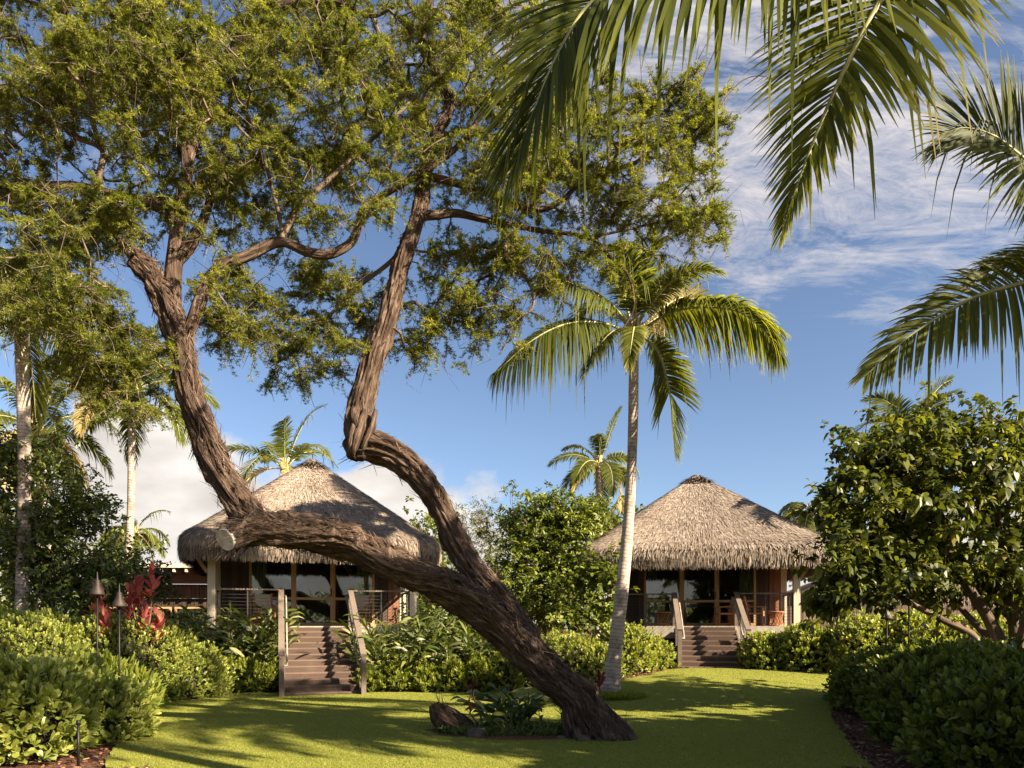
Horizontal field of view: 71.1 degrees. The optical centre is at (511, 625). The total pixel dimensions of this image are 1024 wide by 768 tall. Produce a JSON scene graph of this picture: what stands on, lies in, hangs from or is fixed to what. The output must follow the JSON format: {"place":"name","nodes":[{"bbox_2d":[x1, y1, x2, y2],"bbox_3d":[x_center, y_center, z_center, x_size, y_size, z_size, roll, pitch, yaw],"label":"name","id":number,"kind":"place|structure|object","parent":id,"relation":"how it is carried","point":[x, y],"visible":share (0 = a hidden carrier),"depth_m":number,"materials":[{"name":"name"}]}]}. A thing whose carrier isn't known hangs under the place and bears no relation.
{"place":"outdoors","nodes":[
{"label":"outdoors","id":0,"kind":"place"},
{"bbox_2d":[0,627,944,767],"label":"ground","id":1,"kind":"structure","parent":0,"point":[91,764],"depth_m":9.90,"materials":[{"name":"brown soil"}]},
{"bbox_2d":[0,492,63,611],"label":"background tree","id":2,"kind":"object","parent":1,"relation":"on","point":[8,603],"visible":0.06,"depth_m":35.69,"materials":[{"name":"green plant"}]},
{"bbox_2d":[0,370,122,610],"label":"coconut palm","id":3,"kind":"object","parent":1,"relation":"on","point":[58,425],"visible":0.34,"depth_m":24.96,"materials":[{"name":"green plant"}]},
{"bbox_2d":[0,234,144,612],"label":"coconut palm","id":4,"kind":"object","parent":1,"relation":"on","point":[25,408],"visible":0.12,"depth_m":18.51,"materials":[{"name":"green plant"}]},
{"bbox_2d":[0,416,149,617],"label":"dark tree","id":5,"kind":"object","parent":1,"relation":"on","point":[45,566],"visible":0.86,"depth_m":18.48,"materials":[{"name":"green plant"}]},
{"bbox_2d":[76,720,80,765],"bbox_3d":[-5.457,1.520,9.020,0.048,0.660,0.048,0,0,22],"label":"path light","id":6,"kind":"object","parent":1,"relation":"on","point":[78,723],"visible":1,"depth_m":9.01,"materials":[{"name":"metal"}]},
{"bbox_2d":[0,640,162,765],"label":"shrub","id":7,"kind":"object","parent":1,"relation":"on","point":[47,700],"visible":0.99,"depth_m":9.75,"materials":[{"name":"green plant"}]},
{"bbox_2d":[1,528,169,625],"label":"background tree","id":8,"kind":"object","parent":1,"relation":"on","point":[162,542],"visible":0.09,"depth_m":33.80,"materials":[{"name":"green plant"}]},
{"bbox_2d":[89,572,104,655],"bbox_3d":[-7.869,0.297,13.600,0.260,2.660,0.260,0,0,0],"label":"garden torch","id":9,"kind":"object","parent":1,"relation":"on","point":[97,590],"visible":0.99,"depth_m":13.58,"materials":[{"name":"metal"}]},
{"bbox_2d":[83,580,114,641],"bbox_3d":[-9.096,0.372,15.954,0.866,2.758,0.634,0,0,16],"label":"cordyline","id":10,"kind":"object","parent":1,"relation":"on","point":[104,616],"visible":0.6,"depth_m":15.90,"materials":[{"name":"red plant"}]},
{"bbox_2d":[112,584,126,675],"bbox_3d":[-7.670,0.510,14.000,0.260,2.660,0.260,0,0,0],"label":"garden torch","id":11,"kind":"object","parent":1,"relation":"on","point":[118,602],"visible":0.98,"depth_m":13.98,"materials":[{"name":"metal"}]},
{"bbox_2d":[0,603,239,701],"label":"hedge","id":12,"kind":"object","parent":1,"relation":"on","point":[186,668],"visible":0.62,"depth_m":16.12,"materials":[{"name":"green plant"}]},
{"bbox_2d":[69,541,184,615],"bbox_3d":[-10.969,-0.297,20.384,2.996,4.312,2.385,0,0,13],"label":"flowering shrub","id":13,"kind":"object","parent":1,"relation":"on","point":[163,580],"visible":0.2,"depth_m":20.49,"materials":[{"name":"green plant"}]},
{"bbox_2d":[33,322,221,619],"bbox_3d":[-12.745,-4.176,24.007,5.695,12.187,4.981,0,0,0],"label":"coconut palm","id":14,"kind":"object","parent":1,"relation":"on","point":[131,445],"visible":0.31,"depth_m":23.89,"materials":[{"name":"green plant"}]},
{"bbox_2d":[91,647,168,707],"bbox_3d":[-7.928,1.310,14.514,1.766,1.780,1.552,0,0,-25],"label":"fern shrub","id":15,"kind":"object","parent":1,"relation":"on","point":[141,675],"visible":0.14,"depth_m":14.45,"materials":[{"name":"green plant"}]},
{"bbox_2d":[98,510,170,561],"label":"coconut palm","id":16,"kind":"object","parent":1,"relation":"on","point":[147,536],"visible":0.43,"depth_m":43.87,"materials":[{"name":"green plant"}]},
{"bbox_2d":[77,563,206,633],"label":"pavilion","id":17,"kind":"structure","parent":1,"relation":"on","point":[191,583],"depth_m":28.77,"materials":[{"name":"red wood"}]},
{"bbox_2d":[175,607,204,632],"bbox_3d":[-12.941,-0.050,28.791,1.150,1.400,0.090,0,0,-4],"label":"window","id":18,"kind":"structure","parent":17,"relation":"in","point":[203,610],"depth_m":28.76,"materials":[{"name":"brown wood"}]},
{"bbox_2d":[117,561,170,646],"bbox_3d":[-8.423,0.146,16.329,1.166,3.211,0.688,0,0,0],"label":"cordyline","id":19,"kind":"object","parent":1,"relation":"on","point":[134,588],"visible":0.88,"depth_m":16.31,"materials":[{"name":"red plant"}]},
{"bbox_2d":[159,604,206,637],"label":"ginger plant","id":20,"kind":"object","parent":1,"relation":"on","point":[168,612],"visible":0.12,"depth_m":20.55,"materials":[{"name":"green plant"}]},
{"bbox_2d":[173,617,227,653],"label":"ginger plant","id":21,"kind":"object","parent":1,"relation":"on","point":[187,628],"visible":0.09,"depth_m":19.56,"materials":[{"name":"green plant"}]},
{"bbox_2d":[164,610,240,646],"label":"ginger plant","id":22,"kind":"object","parent":1,"relation":"on","point":[203,618],"visible":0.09,"depth_m":20.83,"materials":[{"name":"green plant"}]},
{"bbox_2d":[181,628,254,660],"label":"ginger plant","id":23,"kind":"object","parent":1,"relation":"on","point":[218,648],"visible":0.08,"depth_m":19.86,"materials":[{"name":"green plant"}]},
{"bbox_2d":[178,605,262,661],"bbox_3d":[-8.011,0.600,19.903,2.065,2.301,2.432,0,0,0],"label":"ginger plant","id":24,"kind":"object","parent":1,"relation":"on","point":[213,625],"visible":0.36,"depth_m":19.80,"materials":[{"name":"green plant"}]},
{"bbox_2d":[214,651,242,692],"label":"edging shrub","id":25,"kind":"object","parent":1,"relation":"on","point":[230,660],"visible":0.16,"depth_m":18.70,"materials":[{"name":"green plant"}]},
{"bbox_2d":[194,600,273,646],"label":"ginger plant","id":26,"kind":"object","parent":1,"relation":"on","point":[228,609],"visible":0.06,"depth_m":20.60,"materials":[{"name":"green plant"}]},
{"bbox_2d":[198,615,293,662],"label":"ginger plant","id":27,"kind":"object","parent":1,"relation":"on","point":[236,641],"visible":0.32,"depth_m":19.65,"materials":[{"name":"green plant"}]},
{"bbox_2d":[229,653,268,692],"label":"edging shrub","id":28,"kind":"object","parent":1,"relation":"on","point":[246,668],"visible":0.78,"depth_m":18.56,"materials":[{"name":"green plant"}]},
{"bbox_2d":[212,605,297,657],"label":"ginger plant","id":29,"kind":"object","parent":1,"relation":"on","point":[249,622],"visible":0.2,"depth_m":19.87,"materials":[{"name":"green plant"}]},
{"bbox_2d":[219,628,298,665],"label":"ginger plant","id":30,"kind":"object","parent":1,"relation":"on","point":[260,654],"visible":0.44,"depth_m":19.28,"materials":[{"name":"green plant"}]},
{"bbox_2d":[225,607,306,659],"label":"ginger plant","id":31,"kind":"object","parent":1,"relation":"on","point":[269,610],"visible":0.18,"depth_m":20.24,"materials":[{"name":"green plant"}]},
{"bbox_2d":[250,657,290,692],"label":"edging shrub","id":32,"kind":"object","parent":1,"relation":"on","point":[269,678],"visible":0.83,"depth_m":18.59,"materials":[{"name":"green plant"}]},
{"bbox_2d":[244,613,303,666],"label":"ginger plant","id":33,"kind":"object","parent":1,"relation":"on","point":[266,639],"visible":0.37,"depth_m":19.56,"materials":[{"name":"green plant"}]},
{"bbox_2d":[226,404,337,486],"bbox_3d":[-10.102,-3.915,31.041,5.964,11.648,6.311,0,0,0],"label":"coconut palm","id":34,"kind":"object","parent":1,"relation":"on","point":[280,447],"visible":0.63,"depth_m":30.33,"materials":[{"name":"green plant"}]},
{"bbox_2d":[0,592,613,639],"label":"woods","id":35,"kind":"object","parent":1,"relation":"on","point":[547,631],"visible":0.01,"depth_m":62.53,"materials":[{"name":"green plant"}]},
{"bbox_2d":[176,458,441,696],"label":"cottage","id":36,"kind":"structure","parent":1,"relation":"on","point":[319,593],"depth_m":21.44,"materials":[{"name":"brown wood"}]},
{"bbox_2d":[253,593,276,625],"bbox_3d":[-7.476,-0.492,21.643,0.604,1.006,0.656,0,0,-28],"label":"armchair","id":37,"kind":"object","parent":36,"relation":"on","point":[268,603],"visible":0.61,"depth_m":21.83,"materials":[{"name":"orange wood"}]},
{"bbox_2d":[249,560,293,624],"bbox_3d":[-7.524,-1.172,22.437,1.320,2.355,0.110,0,0,-18],"label":"window","id":38,"kind":"structure","parent":36,"relation":"in","point":[291,598],"depth_m":22.47,"materials":[{"name":"brown wood"}]},
{"bbox_2d":[294,562,332,625],"bbox_3d":[-6.321,-1.172,22.812,1.200,2.355,0.140,0,0,-18],"label":"door","id":39,"kind":"structure","parent":36,"relation":"in","point":[331,564],"depth_m":22.83,"materials":[{"name":"brown wood"}]},
{"bbox_2d":[333,561,373,625],"bbox_3d":[-5.127,-1.172,23.215,1.320,2.355,0.110,0,0,-18],"label":"window","id":40,"kind":"structure","parent":36,"relation":"in","point":[371,599],"depth_m":23.03,"materials":[{"name":"brown wood"}]},
{"bbox_2d":[354,594,370,625],"bbox_3d":[-4.785,-0.492,22.515,0.604,1.006,0.656,0,0,2],"label":"armchair","id":41,"kind":"object","parent":36,"relation":"on","point":[366,606],"visible":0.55,"depth_m":22.73,"materials":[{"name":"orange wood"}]},
{"bbox_2d":[328,618,399,667],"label":"ginger plant","id":42,"kind":"object","parent":1,"relation":"on","point":[368,636],"visible":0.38,"depth_m":19.20,"materials":[{"name":"green plant"}]},
{"bbox_2d":[351,655,384,691],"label":"edging shrub","id":43,"kind":"object","parent":1,"relation":"on","point":[371,682],"visible":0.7,"depth_m":18.60,"materials":[{"name":"green plant"}]},
{"bbox_2d":[342,612,423,658],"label":"ginger plant","id":44,"kind":"object","parent":1,"relation":"on","point":[374,626],"visible":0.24,"depth_m":20.02,"materials":[{"name":"green plant"}]},
{"bbox_2d":[352,638,421,689],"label":"ginger plant","id":45,"kind":"object","parent":1,"relation":"on","point":[385,657],"visible":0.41,"depth_m":18.95,"materials":[{"name":"green plant"}]},
{"bbox_2d":[376,656,413,691],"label":"edging shrub","id":46,"kind":"object","parent":1,"relation":"on","point":[393,681],"visible":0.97,"depth_m":18.61,"materials":[{"name":"green plant"}]},
{"bbox_2d":[371,618,432,659],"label":"ginger plant","id":47,"kind":"object","parent":1,"relation":"on","point":[384,640],"visible":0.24,"depth_m":19.66,"materials":[{"name":"green plant"}]},
{"bbox_2d":[390,600,440,650],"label":"ginger plant","id":48,"kind":"object","parent":1,"relation":"on","point":[420,618],"visible":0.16,"depth_m":20.47,"materials":[{"name":"green plant"}]},
{"bbox_2d":[386,634,444,689],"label":"ginger plant","id":49,"kind":"object","parent":1,"relation":"on","point":[411,661],"visible":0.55,"depth_m":18.82,"materials":[{"name":"green plant"}]},
{"bbox_2d":[405,657,442,691],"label":"edging shrub","id":50,"kind":"object","parent":1,"relation":"on","point":[425,679],"visible":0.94,"depth_m":18.59,"materials":[{"name":"green plant"}]},
{"bbox_2d":[398,607,460,665],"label":"ginger plant","id":51,"kind":"object","parent":1,"relation":"on","point":[408,640],"visible":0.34,"depth_m":19.51,"materials":[{"name":"green plant"}]},
{"bbox_2d":[403,496,456,630],"bbox_3d":[-4.604,-2.238,35.867,4.622,8.192,4.814,0,0,43],"label":"background tree","id":52,"kind":"object","parent":1,"relation":"on","point":[429,519],"visible":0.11,"depth_m":35.67,"materials":[{"name":"green plant"}]},
{"bbox_2d":[396,609,473,662],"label":"ginger plant","id":53,"kind":"object","parent":1,"relation":"on","point":[451,620],"visible":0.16,"depth_m":20.11,"materials":[{"name":"green plant"}]},
{"bbox_2d":[414,640,464,690],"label":"ginger plant","id":54,"kind":"object","parent":1,"relation":"on","point":[445,655],"visible":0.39,"depth_m":18.94,"materials":[{"name":"green plant"}]},
{"bbox_2d":[407,623,475,665],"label":"ginger plant","id":55,"kind":"object","parent":1,"relation":"on","point":[451,641],"visible":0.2,"depth_m":19.40,"materials":[{"name":"green plant"}]},
{"bbox_2d":[400,562,487,641],"bbox_3d":[-1.745,-0.290,24.106,3.782,4.291,2.517,0,0,0],"label":"leafy shrub","id":56,"kind":"object","parent":1,"relation":"on","point":[424,608],"visible":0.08,"depth_m":23.44,"materials":[{"name":"green plant"}]},
{"bbox_2d":[435,655,469,691],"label":"edging shrub","id":57,"kind":"object","parent":1,"relation":"on","point":[451,680],"visible":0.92,"depth_m":18.60,"materials":[{"name":"green plant"}]},
{"bbox_2d":[427,616,483,655],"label":"ginger plant","id":58,"kind":"object","parent":1,"relation":"on","point":[449,633],"visible":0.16,"depth_m":19.89,"materials":[{"name":"green plant"}]},
{"bbox_2d":[437,639,493,664],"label":"ginger plant","id":59,"kind":"object","parent":1,"relation":"on","point":[469,650],"visible":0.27,"depth_m":19.23,"materials":[{"name":"green plant"}]},
{"bbox_2d":[448,620,496,669],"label":"ginger plant","id":60,"kind":"object","parent":1,"relation":"on","point":[469,641],"visible":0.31,"depth_m":19.19,"materials":[{"name":"green plant"}]},
{"bbox_2d":[455,652,496,692],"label":"edging shrub","id":61,"kind":"object","parent":1,"relation":"on","point":[479,667],"visible":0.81,"depth_m":18.58,"materials":[{"name":"green plant"}]},
{"bbox_2d":[442,493,509,631],"bbox_3d":[-1.511,-2.191,32.876,4.804,7.882,3.618,0,0,0],"label":"thin tree","id":62,"kind":"object","parent":1,"relation":"on","point":[475,519],"visible":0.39,"depth_m":32.86,"materials":[{"name":"green plant"}]},
{"bbox_2d":[486,651,526,690],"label":"edging shrub","id":63,"kind":"object","parent":1,"relation":"on","point":[504,675],"visible":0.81,"depth_m":18.60,"materials":[{"name":"green plant"}]},
{"bbox_2d":[473,479,624,638],"bbox_3d":[1.280,-1.631,24.678,5.408,6.762,4.130,0,0,11],"label":"round tree","id":64,"kind":"object","parent":1,"relation":"on","point":[542,540],"visible":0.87,"depth_m":23.95,"materials":[{"name":"green plant"}]},
{"bbox_2d":[478,628,628,687],"bbox_3d":[1.067,1.127,19.901,4.172,2.165,2.368,0,0,0],"label":"hedge","id":65,"kind":"object","parent":1,"relation":"on","point":[589,658],"visible":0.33,"depth_m":19.29,"materials":[{"name":"green plant"}]},
{"bbox_2d":[544,539,638,639],"bbox_3d":[2.401,-0.522,21.894,2.967,4.190,1.818,0,0,0],"label":"leafy shrub","id":66,"kind":"object","parent":1,"relation":"on","point":[601,610],"visible":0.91,"depth_m":21.73,"materials":[{"name":"green plant"}]},
{"bbox_2d":[546,406,640,640],"bbox_3d":[4.117,-4.173,33.933,4.369,12.171,3.920,0,0,39],"label":"coconut palm","id":67,"kind":"object","parent":1,"relation":"on","point":[602,470],"visible":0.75,"depth_m":33.70,"materials":[{"name":"green plant"}]},
{"bbox_2d":[589,501,621,622],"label":"tree","id":68,"kind":"object","parent":1,"relation":"on","point":[614,514],"visible":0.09,"depth_m":45.92,"materials":[{"name":"green plant"}]},
{"bbox_2d":[605,500,643,529],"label":"background tree","id":69,"kind":"object","parent":1,"relation":"on","point":[636,510],"visible":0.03,"depth_m":42.09,"materials":[{"name":"green plant"}]},
{"bbox_2d":[595,619,681,675],"bbox_3d":[3.454,0.977,20.827,3.078,2.426,1.961,0,0,-40],"label":"hedge","id":70,"kind":"object","parent":1,"relation":"on","point":[646,652],"visible":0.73,"depth_m":20.28,"materials":[{"name":"green plant"}]},
{"bbox_2d":[575,474,836,668],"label":"cottage","id":71,"kind":"structure","parent":1,"relation":"on","point":[702,547],"depth_m":23.38,"materials":[{"name":"brown wood"}]},
{"bbox_2d":[644,569,681,625],"bbox_3d":[5.363,-1.172,25.497,1.320,2.355,0.110,0,0,9],"label":"window","id":72,"kind":"structure","parent":71,"relation":"in","point":[680,572],"depth_m":25.48,"materials":[{"name":"brown wood"}]},
{"bbox_2d":[656,612,670,625],"bbox_3d":[5.147,-0.230,24.392,0.501,0.476,0.501,0,0,0],"label":"rattan stool","id":73,"kind":"object","parent":71,"relation":"on","point":[668,622],"visible":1,"depth_m":24.24,"materials":[{"name":"brown wicker"}]},
{"bbox_2d":[682,567,716,625],"bbox_3d":[6.605,-1.172,25.285,1.200,2.355,0.140,0,0,9],"label":"door","id":74,"kind":"structure","parent":71,"relation":"in","point":[715,571],"depth_m":25.24,"materials":[{"name":"brown wood"}]},
{"bbox_2d":[713,597,733,625],"bbox_3d":[7.229,-0.492,24.275,0.656,1.006,0.604,0,0,-1],"label":"armchair","id":75,"kind":"object","parent":71,"relation":"on","point":[728,613],"visible":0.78,"depth_m":24.18,"materials":[{"name":"orange wood"}]},
{"bbox_2d":[717,565,755,625],"bbox_3d":[7.852,-1.172,25.103,1.320,2.355,0.110,0,0,9],"label":"window","id":76,"kind":"structure","parent":71,"relation":"in","point":[754,569],"depth_m":25.03,"materials":[{"name":"brown wood"}]},
{"bbox_2d":[727,604,751,625],"bbox_3d":[7.736,-0.350,24.439,0.720,0.720,0.722,0,0,9],"label":"porch table","id":77,"kind":"object","parent":71,"relation":"on","point":[749,618],"visible":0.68,"depth_m":24.16,"materials":[{"name":"orange wood"}]},
{"bbox_2d":[743,596,764,625],"bbox_3d":[8.078,-0.492,23.943,0.656,1.006,0.604,0,0,24],"label":"armchair","id":78,"kind":"object","parent":71,"relation":"on","point":[762,615],"visible":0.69,"depth_m":23.79,"materials":[{"name":"orange wood"}]},
{"bbox_2d":[768,611,783,625],"bbox_3d":[8.728,-0.230,23.673,0.501,0.476,0.501,0,0,0],"label":"rattan stool","id":79,"kind":"object","parent":71,"relation":"on","point":[780,619],"visible":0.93,"depth_m":23.57,"materials":[{"name":"brown wicker"}]},
{"bbox_2d":[458,0,1015,252],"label":"coconut palm","id":80,"kind":"object","parent":1,"relation":"on","point":[570,69],"visible":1,"depth_m":4.71,"materials":[{"name":"green plant"}]},
{"bbox_2d":[778,485,839,580],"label":"coconut palm","id":81,"kind":"object","parent":1,"relation":"on","point":[787,509],"visible":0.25,"depth_m":35.96,"materials":[{"name":"green plant"}]},
{"bbox_2d":[735,607,1008,672],"bbox_3d":[10.647,0.983,19.283,8.972,3.094,2.754,0,0,21],"label":"hedge","id":82,"kind":"object","parent":1,"relation":"on","point":[822,649],"visible":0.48,"depth_m":19.51,"materials":[{"name":"green plant"}]},
{"bbox_2d":[881,605,892,644],"bbox_3d":[8.679,0.728,16.600,0.260,2.660,0.260,0,0,0],"label":"garden torch","id":83,"kind":"object","parent":1,"relation":"on","point":[888,617],"visible":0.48,"depth_m":16.58,"materials":[{"name":"metal"}]},
{"bbox_2d":[787,577,997,627],"bbox_3d":[17.215,-0.702,34.466,8.676,4.904,8.260,0,0,8],"label":"thatched hut","id":84,"kind":"object","parent":1,"relation":"on","point":[804,587],"visible":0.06,"depth_m":31.68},
{"bbox_2d":[787,606,1019,639],"bbox_3d":[14.482,0.325,25.380,9.900,2.050,0.080,0,0,10],"label":"fence","id":85,"kind":"object","parent":1,"relation":"on","point":[803,616],"visible":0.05,"depth_m":25.67,"materials":[{"name":"wood"}]},
{"bbox_2d":[790,380,1023,647],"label":"broad leaved tree","id":86,"kind":"object","parent":1,"relation":"on","point":[882,559],"visible":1,"depth_m":13.00,"materials":[{"name":"green plant"}]},
{"bbox_2d":[903,592,913,642],"bbox_3d":[8.636,0.424,15.600,0.260,2.660,0.260,0,0,0],"label":"garden torch","id":87,"kind":"object","parent":1,"relation":"on","point":[908,620],"visible":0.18,"depth_m":15.59,"materials":[{"name":"metal"}]},
{"bbox_2d":[854,373,982,614],"bbox_3d":[12.359,-3.010,22.494,3.982,9.848,3.735,0,0,0],"label":"coconut palm","id":88,"kind":"object","parent":1,"relation":"on","point":[886,400],"visible":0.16,"depth_m":22.80,"materials":[{"name":"green plant"}]},
{"bbox_2d":[820,632,1023,767],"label":"hedge","id":89,"kind":"object","parent":1,"relation":"on","point":[954,702],"visible":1,"depth_m":9.13,"materials":[{"name":"green plant"}]},
{"bbox_2d":[846,50,1023,412],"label":"coconut palm","id":90,"kind":"object","parent":1,"relation":"on","point":[991,142],"visible":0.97,"depth_m":6.98,"materials":[{"name":"green plant"}]},
{"bbox_2d":[957,501,1021,575],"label":"background tree","id":91,"kind":"object","parent":1,"relation":"on","point":[993,551],"visible":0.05,"depth_m":35.63,"materials":[{"name":"green plant"}]},
{"bbox_2d":[105,668,871,767],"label":"lawn","id":92,"kind":"structure","parent":0,"point":[708,695],"depth_m":12.11,"materials":[{"name":"green plant"}]},
{"bbox_2d":[0,0,771,741],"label":"leaning tree","id":93,"kind":"object","parent":92,"relation":"on","point":[174,68],"visible":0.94,"depth_m":11.24,"materials":[{"name":"green plant"}]},
{"bbox_2d":[425,729,568,739],"bbox_3d":[0.273,1.690,11.501,3.443,0.051,1.492,0,0,0],"label":"mulch bed","id":94,"kind":"object","parent":92,"relation":"on","point":[521,737],"visible":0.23,"depth_m":10.95,"materials":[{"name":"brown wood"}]},
{"bbox_2d":[418,691,475,729],"bbox_3d":[-0.946,1.567,11.776,1.199,1.099,0.619,0,0,-7],"label":"stump","id":95,"kind":"object","parent":94,"relation":"on","point":[440,714],"visible":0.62,"depth_m":11.64,"materials":[{"name":"brown wood"}]},
{"bbox_2d":[464,680,482,725],"bbox_3d":[-0.612,1.305,11.580,0.250,0.905,0.273,0,0,45],"label":"cordyline","id":96,"kind":"object","parent":94,"relation":"on","point":[471,705],"visible":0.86,"depth_m":11.54,"materials":[{"name":"green plant"}]},
{"bbox_2d":[466,728,485,737],"bbox_3d":[-0.549,1.692,11.136,0.337,0.219,0.268,0,0,0],"label":"rock","id":97,"kind":"object","parent":94,"relation":"on","point":[472,732],"visible":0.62,"depth_m":11.05,"materials":[{"name":"grey stone"}]},
{"bbox_2d":[472,699,524,727],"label":"ginger plant","id":98,"kind":"object","parent":94,"relation":"on","point":[495,717],"visible":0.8,"depth_m":11.53,"materials":[{"name":"green plant"}]},
{"bbox_2d":[435,719,563,735],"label":"ground cover","id":99,"kind":"object","parent":94,"relation":"on","point":[539,728],"visible":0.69,"depth_m":11.29,"materials":[{"name":"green plant"}]},
{"bbox_2d":[450,682,549,724],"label":"ginger plant","id":100,"kind":"object","parent":94,"relation":"on","point":[532,705],"visible":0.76,"depth_m":11.83,"materials":[{"name":"green plant"}]},
{"bbox_2d":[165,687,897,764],"bbox_3d":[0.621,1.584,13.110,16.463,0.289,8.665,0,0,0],"label":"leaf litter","id":101,"kind":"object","parent":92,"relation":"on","point":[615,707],"visible":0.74,"depth_m":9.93,"materials":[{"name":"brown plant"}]},
{"bbox_2d":[592,670,612,694],"bbox_3d":[1.401,1.254,12.304,0.531,1.012,0.423,0,0,-27],"label":"cordyline","id":102,"kind":"object","parent":92,"relation":"on","point":[601,680],"visible":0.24,"depth_m":12.28,"materials":[{"name":"red plant"}]},
{"bbox_2d":[598,689,650,699],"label":"mondo grass","id":103,"kind":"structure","parent":92,"relation":"on","point":[618,695],"depth_m":16.07,"materials":[{"name":"green plant"}]},
{"bbox_2d":[486,221,790,691],"bbox_3d":[3.456,-4.151,18.058,8.124,11.878,4.619,0,0,0],"label":"coconut palm","id":104,"kind":"object","parent":92,"relation":"on","point":[701,312],"visible":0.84,"depth_m":16.91,"materials":[{"name":"green plant"}]},
{"bbox_2d":[0,0,1023,627],"label":"sky","id":105,"kind":"structure","parent":0,"point":[837,285],"materials":[{"name":"blue"}]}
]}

